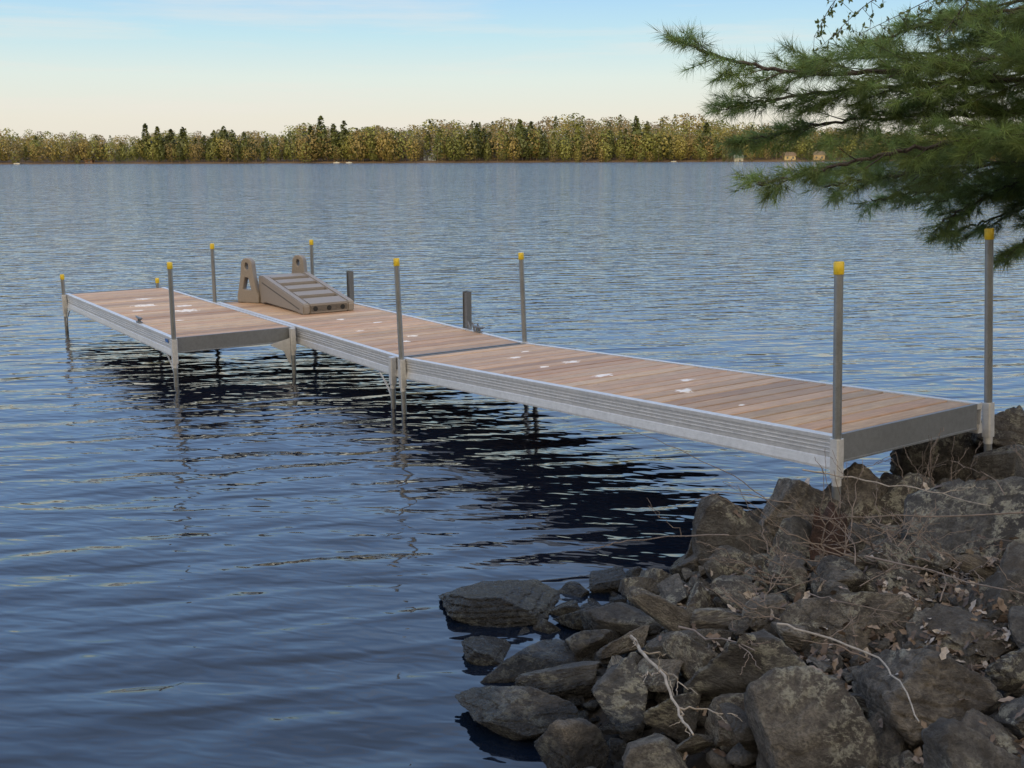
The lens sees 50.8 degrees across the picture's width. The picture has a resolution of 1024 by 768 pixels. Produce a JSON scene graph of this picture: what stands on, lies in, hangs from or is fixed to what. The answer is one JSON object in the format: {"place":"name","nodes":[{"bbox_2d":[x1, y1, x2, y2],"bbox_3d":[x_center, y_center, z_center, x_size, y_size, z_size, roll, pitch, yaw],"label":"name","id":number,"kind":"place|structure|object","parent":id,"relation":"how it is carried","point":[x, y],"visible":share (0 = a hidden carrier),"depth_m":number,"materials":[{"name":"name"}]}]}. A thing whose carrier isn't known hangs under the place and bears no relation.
{"place":"outdoors","nodes":[
{"label":"outdoors","id":0,"kind":"place"},
{"bbox_2d":[0,147,996,163],"bbox_3d":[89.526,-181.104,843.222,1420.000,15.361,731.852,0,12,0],"label":"shore","id":1,"kind":"structure","parent":0,"point":[594,159],"depth_m":627.60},
{"bbox_2d":[141,123,152,161],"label":"pine tree","id":2,"kind":"object","parent":1,"relation":"on","point":[144,132],"visible":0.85,"depth_m":603.91,"materials":[{"name":"green plant"}]},
{"bbox_2d":[217,126,231,161],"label":"pine tree","id":3,"kind":"object","parent":1,"relation":"on","point":[223,136],"visible":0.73,"depth_m":598.93,"materials":[{"name":"green plant"}]},
{"bbox_2d":[313,115,329,161],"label":"pine tree","id":4,"kind":"object","parent":1,"relation":"on","point":[322,135],"visible":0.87,"depth_m":610.71,"materials":[{"name":"green plant"}]},
{"bbox_2d":[337,120,351,160],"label":"pine tree","id":5,"kind":"object","parent":1,"relation":"on","point":[342,136],"visible":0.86,"depth_m":611.07,"materials":[{"name":"green plant"}]},
{"bbox_2d":[0,113,1001,162],"bbox_3d":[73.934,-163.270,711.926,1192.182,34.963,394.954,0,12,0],"label":"forest","id":6,"kind":"object","parent":1,"relation":"on","point":[447,141],"visible":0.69,"depth_m":636.62,"materials":[{"name":"plant"}]},
{"bbox_2d":[513,119,526,159],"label":"pine tree","id":7,"kind":"object","parent":1,"relation":"on","point":[519,125],"visible":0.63,"depth_m":643.41,"materials":[{"name":"green plant"}]},
{"bbox_2d":[571,124,582,156],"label":"pine tree","id":8,"kind":"object","parent":1,"relation":"on","point":[577,135],"visible":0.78,"depth_m":652.57,"materials":[{"name":"green plant"}]},
{"bbox_2d":[630,116,642,159],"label":"pine tree","id":9,"kind":"object","parent":1,"relation":"on","point":[636,125],"visible":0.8,"depth_m":655.91,"materials":[{"name":"green plant"}]},
{"bbox_2d":[640,121,652,159],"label":"pine tree","id":10,"kind":"object","parent":1,"relation":"on","point":[646,131],"visible":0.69,"depth_m":658.22,"materials":[{"name":"green plant"}]},
{"bbox_2d":[700,122,713,159],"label":"pine tree","id":11,"kind":"object","parent":1,"relation":"on","point":[706,132],"visible":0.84,"depth_m":672.65,"materials":[{"name":"green plant"}]},
{"bbox_2d":[0,161,1023,767],"bbox_3d":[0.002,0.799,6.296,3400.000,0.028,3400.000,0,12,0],"label":"water","id":12,"kind":"structure","parent":0,"point":[252,557],"depth_m":8.43,"materials":[{"name":"blue liquid"}]},
{"bbox_2d":[60,228,994,500],"bbox_3d":[-1.410,-0.025,9.801,2.670,3.189,10.831,-8,14,-34],"label":"dock","id":13,"kind":"object","parent":12,"relation":"in","point":[806,422],"visible":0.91,"depth_m":7.56,"materials":[{"name":"metal"}]},
{"bbox_2d":[237,254,353,314],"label":"dock steps","id":14,"kind":"structure","parent":13,"relation":"on","point":[300,289],"depth_m":12.13,"materials":[{"name":"beige plastic"}]},
{"bbox_2d":[0,0,1023,152],"label":"sky","id":15,"kind":"structure","parent":0,"point":[105,68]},
{"bbox_2d":[550,600,580,615],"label":"rock","id":16,"kind":"object","parent":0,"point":[567,607],"visible":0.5,"depth_m":4.97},
{"bbox_2d":[566,560,1023,767],"bbox_3d":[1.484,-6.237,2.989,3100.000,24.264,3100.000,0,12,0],"label":"ground","id":17,"kind":"structure","parent":0,"point":[697,760],"depth_m":3.87,"materials":[{"name":"grey gravel"}]},
{"bbox_2d":[461,635,510,665],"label":"rock","id":18,"kind":"object","parent":17,"relation":"on","point":[482,650],"visible":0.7,"depth_m":4.57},
{"bbox_2d":[438,579,559,627],"bbox_3d":[-0.027,1.065,5.105,0.667,0.273,0.495,3,15,1],"label":"rock","id":19,"kind":"object","parent":17,"relation":"on","point":[507,603],"visible":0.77,"depth_m":4.95,"materials":[{"name":"stone"}]},
{"bbox_2d":[455,686,578,740],"bbox_3d":[0.002,1.211,3.990,0.554,0.173,0.211,7,14,30],"label":"rock","id":20,"kind":"object","parent":17,"relation":"on","point":[517,713],"visible":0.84,"depth_m":3.94,"materials":[{"name":"stone"}]},
{"bbox_2d":[480,638,584,682],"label":"rock","id":21,"kind":"object","parent":17,"relation":"on","point":[542,654],"visible":0.64,"depth_m":4.38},
{"bbox_2d":[533,618,560,633],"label":"rock","id":22,"kind":"object","parent":17,"relation":"on","point":[542,625],"visible":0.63,"depth_m":4.82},
{"bbox_2d":[515,661,599,699],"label":"rock","id":23,"kind":"object","parent":17,"relation":"on","point":[565,681],"visible":0.79,"depth_m":4.12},
{"bbox_2d":[534,718,610,767],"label":"rock","id":24,"kind":"object","parent":17,"relation":"on","point":[575,743],"visible":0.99,"depth_m":3.64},
{"bbox_2d":[558,581,589,596],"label":"rock","id":25,"kind":"object","parent":17,"relation":"on","point":[574,588],"visible":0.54,"depth_m":5.24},
{"bbox_2d":[553,605,597,630],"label":"rock","id":26,"kind":"object","parent":17,"relation":"on","point":[572,620],"visible":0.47,"depth_m":4.82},
{"bbox_2d":[565,629,619,656],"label":"rock","id":27,"kind":"object","parent":17,"relation":"on","point":[583,643],"visible":0.71,"depth_m":4.44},
{"bbox_2d":[595,658,610,664],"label":"rock","id":28,"kind":"object","parent":17,"relation":"on","point":[605,662],"visible":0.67,"depth_m":4.28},
{"bbox_2d":[596,625,649,660],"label":"rock","id":29,"kind":"object","parent":28,"relation":"on","point":[623,645],"visible":0.88,"depth_m":4.25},
{"bbox_2d":[628,635,742,734],"bbox_3d":[0.584,0.998,3.785,0.326,0.209,1.002,0,12,0],"label":"fallen branch","id":30,"kind":"object","parent":29,"relation":"on","point":[663,673],"visible":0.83,"depth_m":3.66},
{"bbox_2d":[589,567,626,592],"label":"rock","id":31,"kind":"object","parent":17,"relation":"on","point":[604,580],"visible":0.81,"depth_m":5.25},
{"bbox_2d":[598,723,617,734],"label":"rock","id":32,"kind":"object","parent":17,"relation":"on","point":[607,729],"visible":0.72,"depth_m":3.79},
{"bbox_2d":[591,657,647,743],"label":"rock","id":33,"kind":"object","parent":17,"relation":"on","point":[619,690],"visible":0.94,"depth_m":3.82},
{"bbox_2d":[580,602,662,636],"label":"rock","id":34,"kind":"object","parent":17,"relation":"on","point":[621,618],"visible":0.44,"depth_m":4.57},
{"bbox_2d":[625,566,642,577],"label":"rock","id":35,"kind":"object","parent":17,"relation":"on","point":[634,571],"visible":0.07,"depth_m":5.25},
{"bbox_2d":[618,577,659,608],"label":"rock","id":36,"kind":"object","parent":17,"relation":"on","point":[648,584],"visible":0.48,"depth_m":4.86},
{"bbox_2d":[622,733,687,767],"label":"rock","id":37,"kind":"object","parent":17,"relation":"on","point":[656,750],"visible":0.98,"depth_m":3.40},
{"bbox_2d":[638,568,671,581],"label":"rock","id":38,"kind":"object","parent":17,"relation":"on","point":[660,575],"visible":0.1,"depth_m":5.03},
{"bbox_2d":[627,586,692,630],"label":"rock","id":39,"kind":"object","parent":17,"relation":"on","point":[665,613],"visible":0.67,"depth_m":4.33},
{"bbox_2d":[637,658,683,692],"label":"rock","id":40,"kind":"object","parent":17,"relation":"on","point":[655,683],"visible":0.63,"depth_m":3.93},
{"bbox_2d":[643,690,700,742],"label":"rock","id":41,"kind":"object","parent":17,"relation":"on","point":[662,716],"visible":0.91,"depth_m":3.64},
{"bbox_2d":[657,573,687,606],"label":"rock","id":42,"kind":"object","parent":17,"relation":"on","point":[672,589],"visible":0.76,"depth_m":4.67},
{"bbox_2d":[669,554,702,582],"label":"rock","id":43,"kind":"object","parent":17,"relation":"on","point":[691,562],"visible":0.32,"depth_m":5.24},
{"bbox_2d":[644,629,733,658],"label":"rock","id":44,"kind":"object","parent":17,"relation":"on","point":[655,644],"visible":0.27,"depth_m":4.15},
{"bbox_2d":[663,631,718,680],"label":"rock","id":45,"kind":"object","parent":17,"relation":"on","point":[692,654],"visible":0.48,"depth_m":3.90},
{"bbox_2d":[675,734,713,754],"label":"rock","id":46,"kind":"object","parent":17,"relation":"on","point":[695,744],"visible":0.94,"depth_m":3.47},
{"bbox_2d":[684,582,716,611],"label":"rock","id":47,"kind":"object","parent":17,"relation":"on","point":[699,596],"visible":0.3,"depth_m":4.44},
{"bbox_2d":[688,577,712,600],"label":"rock","id":48,"kind":"object","parent":17,"relation":"on","point":[693,581],"visible":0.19,"depth_m":4.78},
{"bbox_2d":[689,607,742,629],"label":"rock","id":49,"kind":"object","parent":17,"relation":"on","point":[708,618],"visible":0.78,"depth_m":4.27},
{"bbox_2d":[704,693,744,746],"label":"rock","id":50,"kind":"object","parent":17,"relation":"on","point":[721,736],"visible":0.38,"depth_m":3.55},
{"bbox_2d":[691,493,773,564],"bbox_3d":[1.106,0.738,5.154,0.494,0.442,0.295,2,12,11],"label":"rock","id":51,"kind":"object","parent":17,"relation":"on","point":[714,514],"visible":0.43,"depth_m":5.10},
{"bbox_2d":[703,545,764,580],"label":"rock","id":52,"kind":"object","parent":17,"relation":"on","point":[716,567],"visible":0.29,"depth_m":4.82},
{"bbox_2d":[710,575,760,613],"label":"rock","id":53,"kind":"object","parent":17,"relation":"on","point":[732,584],"visible":0.59,"depth_m":4.46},
{"bbox_2d":[719,702,757,752],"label":"rock","id":54,"kind":"object","parent":17,"relation":"on","point":[743,733],"visible":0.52,"depth_m":3.38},
{"bbox_2d":[728,619,749,635],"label":"rock","id":55,"kind":"object","parent":17,"relation":"on","point":[741,626],"visible":0.91,"depth_m":4.17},
{"bbox_2d":[684,629,806,700],"bbox_3d":[0.831,1.001,3.772,0.457,0.379,0.288,0,12,1],"label":"rock","id":56,"kind":"object","parent":17,"relation":"on","point":[718,675],"visible":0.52,"depth_m":3.66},
{"bbox_2d":[678,626,770,674],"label":"fallen branch","id":57,"kind":"object","parent":56,"relation":"on","point":[695,631],"visible":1,"depth_m":3.67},
{"bbox_2d":[777,623,919,721],"bbox_3d":[1.036,0.835,3.210,0.145,0.156,0.932,-2,12,-8],"label":"fallen branch","id":58,"kind":"object","parent":56,"relation":"on","point":[830,638],"visible":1,"depth_m":3.34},
{"bbox_2d":[746,509,762,522],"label":"rock","id":59,"kind":"object","parent":17,"relation":"on","point":[753,516],"visible":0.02,"depth_m":5.89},
{"bbox_2d":[744,566,766,583],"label":"rock","id":60,"kind":"object","parent":17,"relation":"on","point":[757,574],"visible":0.41,"depth_m":4.63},
{"bbox_2d":[696,523,826,585],"bbox_3d":[1.096,0.682,4.368,0.494,0.258,0.722,9,15,36],"label":"bare shrub","id":61,"kind":"object","parent":17,"relation":"on","point":[756,569],"visible":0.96,"depth_m":4.32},
{"bbox_2d":[741,593,788,638],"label":"rock","id":62,"kind":"object","parent":17,"relation":"on","point":[774,599],"visible":0.38,"depth_m":4.19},
{"bbox_2d":[705,537,829,626],"bbox_3d":[0.946,0.775,4.174,0.420,0.188,0.547,0,12,0],"label":"bare shrub","id":63,"kind":"object","parent":17,"relation":"on","point":[740,605],"visible":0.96,"depth_m":4.13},
{"bbox_2d":[763,516,811,578],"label":"rock","id":64,"kind":"object","parent":17,"relation":"on","point":[795,525],"visible":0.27,"depth_m":4.80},
{"bbox_2d":[725,531,770,543],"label":"fallen branch","id":65,"kind":"object","parent":64,"relation":"on","point":[750,536],"visible":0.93,"depth_m":4.76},
{"bbox_2d":[585,498,728,549],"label":"fallen branch","id":66,"kind":"object","parent":65,"relation":"on","point":[663,536],"visible":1,"depth_m":4.93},
{"bbox_2d":[780,511,1023,528],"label":"fallen branch","id":67,"kind":"object","parent":64,"relation":"on","point":[916,516],"visible":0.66,"depth_m":4.41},
{"bbox_2d":[768,555,807,601],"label":"rock","id":68,"kind":"object","parent":17,"relation":"on","point":[795,570],"visible":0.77,"depth_m":4.39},
{"bbox_2d":[788,550,807,568],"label":"rock","id":69,"kind":"object","parent":17,"relation":"on","point":[797,553],"visible":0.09,"depth_m":4.63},
{"bbox_2d":[759,478,846,537],"bbox_3d":[1.490,0.677,5.369,0.397,0.430,0.576,16,7,34],"label":"rock","id":70,"kind":"object","parent":17,"relation":"on","point":[804,495],"visible":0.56,"depth_m":5.15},
{"bbox_2d":[620,425,780,511],"bbox_3d":[0.891,0.400,5.071,0.783,0.443,0.021,-1,12,-4],"label":"fallen branch","id":71,"kind":"object","parent":70,"relation":"on","point":[715,467],"visible":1,"depth_m":5.08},
{"bbox_2d":[802,469,990,505],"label":"fallen branch","id":72,"kind":"object","parent":70,"relation":"on","point":[898,485],"visible":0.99,"depth_m":4.79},
{"bbox_2d":[743,666,879,767],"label":"rock","id":73,"kind":"object","parent":17,"relation":"on","point":[805,717],"visible":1,"depth_m":3.17,"materials":[{"name":"stone"}]},
{"bbox_2d":[808,656,832,671],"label":"rock","id":74,"kind":"object","parent":17,"relation":"on","point":[825,666],"visible":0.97,"depth_m":3.68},
{"bbox_2d":[809,643,843,659],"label":"rock","id":75,"kind":"object","parent":17,"relation":"on","point":[816,646],"visible":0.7,"depth_m":3.77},
{"bbox_2d":[809,502,850,559],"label":"rock","id":76,"kind":"object","parent":17,"relation":"on","point":[816,534],"visible":0.59,"depth_m":4.79,"materials":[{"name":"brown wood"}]},
{"bbox_2d":[816,580,849,596],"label":"rock","id":77,"kind":"object","parent":17,"relation":"on","point":[828,586],"visible":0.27,"depth_m":4.14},
{"bbox_2d":[800,596,870,659],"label":"fallen branch","id":78,"kind":"object","parent":17,"relation":"on","point":[841,646],"visible":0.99,"depth_m":3.67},
{"bbox_2d":[648,0,1023,280],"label":"pine tree","id":79,"kind":"object","parent":17,"relation":"on","point":[989,138],"visible":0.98,"depth_m":5.76,"materials":[{"name":"green plant"}]},
{"bbox_2d":[652,415,1023,767],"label":"leaf litter","id":80,"kind":"object","parent":17,"relation":"on","point":[1003,619],"visible":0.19,"depth_m":3.85,"materials":[{"name":"plant"}]},
{"bbox_2d":[811,555,871,596],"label":"rock","id":81,"kind":"object","parent":17,"relation":"on","point":[853,577],"visible":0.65,"depth_m":4.25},
{"bbox_2d":[712,450,974,566],"bbox_3d":[1.325,0.516,4.429,0.950,0.479,0.712,0,12,0],"label":"bare shrub","id":82,"kind":"object","parent":17,"relation":"on","point":[845,548],"visible":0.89,"depth_m":4.48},
{"bbox_2d":[776,591,916,653],"bbox_3d":[1.234,0.886,3.931,0.531,0.269,0.259,3,12,15],"label":"rock","id":83,"kind":"object","parent":17,"relation":"on","point":[807,612],"visible":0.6,"depth_m":3.91,"materials":[{"name":"stone"}]},
{"bbox_2d":[770,622,811,650],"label":"rock","id":84,"kind":"object","parent":83,"relation":"on","point":[791,638],"visible":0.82,"depth_m":3.84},
{"bbox_2d":[806,592,913,629],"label":"fallen branch","id":85,"kind":"object","parent":83,"relation":"on","point":[863,606],"visible":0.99,"depth_m":3.80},
{"bbox_2d":[823,462,887,527],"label":"rock","id":86,"kind":"object","parent":17,"relation":"on","point":[865,490],"visible":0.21,"depth_m":5.49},
{"bbox_2d":[841,555,875,570],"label":"rock","id":87,"kind":"object","parent":17,"relation":"on","point":[860,564],"visible":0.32,"depth_m":4.46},
{"bbox_2d":[848,691,868,711],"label":"rock","id":88,"kind":"object","parent":17,"relation":"on","point":[861,701],"visible":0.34,"depth_m":3.39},
{"bbox_2d":[786,480,939,553],"bbox_3d":[1.491,0.562,4.546,0.715,0.259,0.521,-7,14,-30],"label":"bare shrub","id":89,"kind":"object","parent":17,"relation":"on","point":[863,539],"visible":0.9,"depth_m":4.51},
{"bbox_2d":[860,514,881,531],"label":"rock","id":90,"kind":"object","parent":17,"relation":"on","point":[873,521],"visible":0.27,"depth_m":5.26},
{"bbox_2d":[848,522,894,553],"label":"rock","id":91,"kind":"object","parent":17,"relation":"on","point":[860,546],"visible":0.35,"depth_m":4.92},
{"bbox_2d":[865,568,895,591],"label":"rock","id":92,"kind":"object","parent":17,"relation":"on","point":[870,573],"visible":0.56,"depth_m":4.21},
{"bbox_2d":[868,711,907,767],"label":"rock","id":93,"kind":"object","parent":17,"relation":"on","point":[892,744],"visible":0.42,"depth_m":3.14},
{"bbox_2d":[863,538,914,563],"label":"rock","id":94,"kind":"object","parent":17,"relation":"on","point":[907,542],"visible":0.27,"depth_m":4.68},
{"bbox_2d":[880,472,902,487],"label":"rock","id":95,"kind":"object","parent":17,"relation":"on","point":[887,478],"visible":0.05,"depth_m":6.28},
{"bbox_2d":[812,0,973,53],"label":"birch tree","id":96,"kind":"object","parent":17,"relation":"on","point":[849,28],"visible":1,"depth_m":4.83,"materials":[{"name":"green plant"}]},
{"bbox_2d":[876,541,920,575],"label":"rock","id":97,"kind":"object","parent":17,"relation":"on","point":[896,549],"visible":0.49,"depth_m":4.33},
{"bbox_2d":[877,472,935,524],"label":"rock","id":98,"kind":"object","parent":17,"relation":"on","point":[893,498],"visible":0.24,"depth_m":5.44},
{"bbox_2d":[878,568,935,607],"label":"rock","id":99,"kind":"object","parent":17,"relation":"on","point":[914,588],"visible":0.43,"depth_m":4.20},
{"bbox_2d":[898,750,922,767],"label":"rock","id":100,"kind":"object","parent":17,"relation":"on","point":[906,760],"visible":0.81,"depth_m":3.02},
{"bbox_2d":[913,558,932,574],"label":"rock","id":101,"kind":"object","parent":17,"relation":"on","point":[922,563],"visible":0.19,"depth_m":4.43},
{"bbox_2d":[851,648,1003,752],"bbox_3d":[1.202,0.997,3.344,0.392,0.434,0.454,1,13,-24],"label":"rock","id":102,"kind":"object","parent":17,"relation":"on","point":[935,686],"visible":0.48,"depth_m":3.18,"materials":[{"name":"stone"}]},
{"bbox_2d":[911,535,953,574],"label":"rock","id":103,"kind":"object","parent":17,"relation":"on","point":[939,563],"visible":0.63,"depth_m":4.56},
{"bbox_2d":[856,503,1008,581],"bbox_3d":[1.536,0.589,4.059,0.393,0.265,0.609,0,12,0],"label":"bare shrub","id":104,"kind":"object","parent":17,"relation":"on","point":[956,562],"visible":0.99,"depth_m":4.11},
{"bbox_2d":[889,432,983,483],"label":"rock","id":105,"kind":"object","parent":17,"relation":"on","point":[962,442],"visible":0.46,"depth_m":6.51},
{"bbox_2d":[890,427,983,493],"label":"bare shrub","id":106,"kind":"object","parent":17,"relation":"on","point":[929,472],"visible":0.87,"depth_m":5.23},
{"bbox_2d":[865,555,1023,593],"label":"fallen branch","id":107,"kind":"object","parent":17,"relation":"on","point":[1015,586],"visible":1,"depth_m":3.79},
{"bbox_2d":[905,603,1017,664],"bbox_3d":[1.543,0.887,3.757,0.331,0.162,0.318,-1,13,-18],"label":"rock","id":108,"kind":"object","parent":17,"relation":"on","point":[958,623],"visible":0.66,"depth_m":3.70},
{"bbox_2d":[901,476,1023,559],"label":"rock","id":109,"kind":"object","parent":17,"relation":"on","point":[992,529],"visible":0.52,"depth_m":4.63,"materials":[{"name":"stone"}]},
{"bbox_2d":[921,717,1021,767],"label":"rock","id":110,"kind":"object","parent":17,"relation":"on","point":[952,743],"visible":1,"depth_m":2.76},
{"bbox_2d":[954,554,996,579],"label":"rock","id":111,"kind":"object","parent":17,"relation":"on","point":[970,562],"visible":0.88,"depth_m":4.22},
{"bbox_2d":[961,708,1020,754],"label":"rock","id":112,"kind":"object","parent":17,"relation":"on","point":[1005,737],"visible":0.42,"depth_m":3.02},
{"bbox_2d":[968,568,1023,622],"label":"rock","id":113,"kind":"object","parent":17,"relation":"on","point":[998,579],"visible":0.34,"depth_m":3.91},
{"bbox_2d":[971,444,1023,479],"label":"rock","id":114,"kind":"object","parent":17,"relation":"on","point":[1003,462],"visible":0.68,"depth_m":5.90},
{"bbox_2d":[971,405,1023,449],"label":"rock","id":115,"kind":"object","parent":17,"relation":"on","point":[1008,426],"visible":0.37,"depth_m":6.39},
{"bbox_2d":[984,647,1023,691],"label":"rock","id":116,"kind":"object","parent":17,"relation":"on","point":[1005,672],"visible":0.91,"depth_m":3.33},
{"bbox_2d":[993,695,1023,742],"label":"rock","id":117,"kind":"object","parent":17,"relation":"on","point":[1006,714],"visible":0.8,"depth_m":3.06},
{"bbox_2d":[998,540,1023,571],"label":"rock","id":118,"kind":"object","parent":17,"relation":"on","point":[1012,559],"visible":0.52,"depth_m":4.12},
{"bbox_2d":[1008,606,1023,648],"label":"rock","id":119,"kind":"object","parent":17,"relation":"on","point":[1016,620],"visible":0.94,"depth_m":3.63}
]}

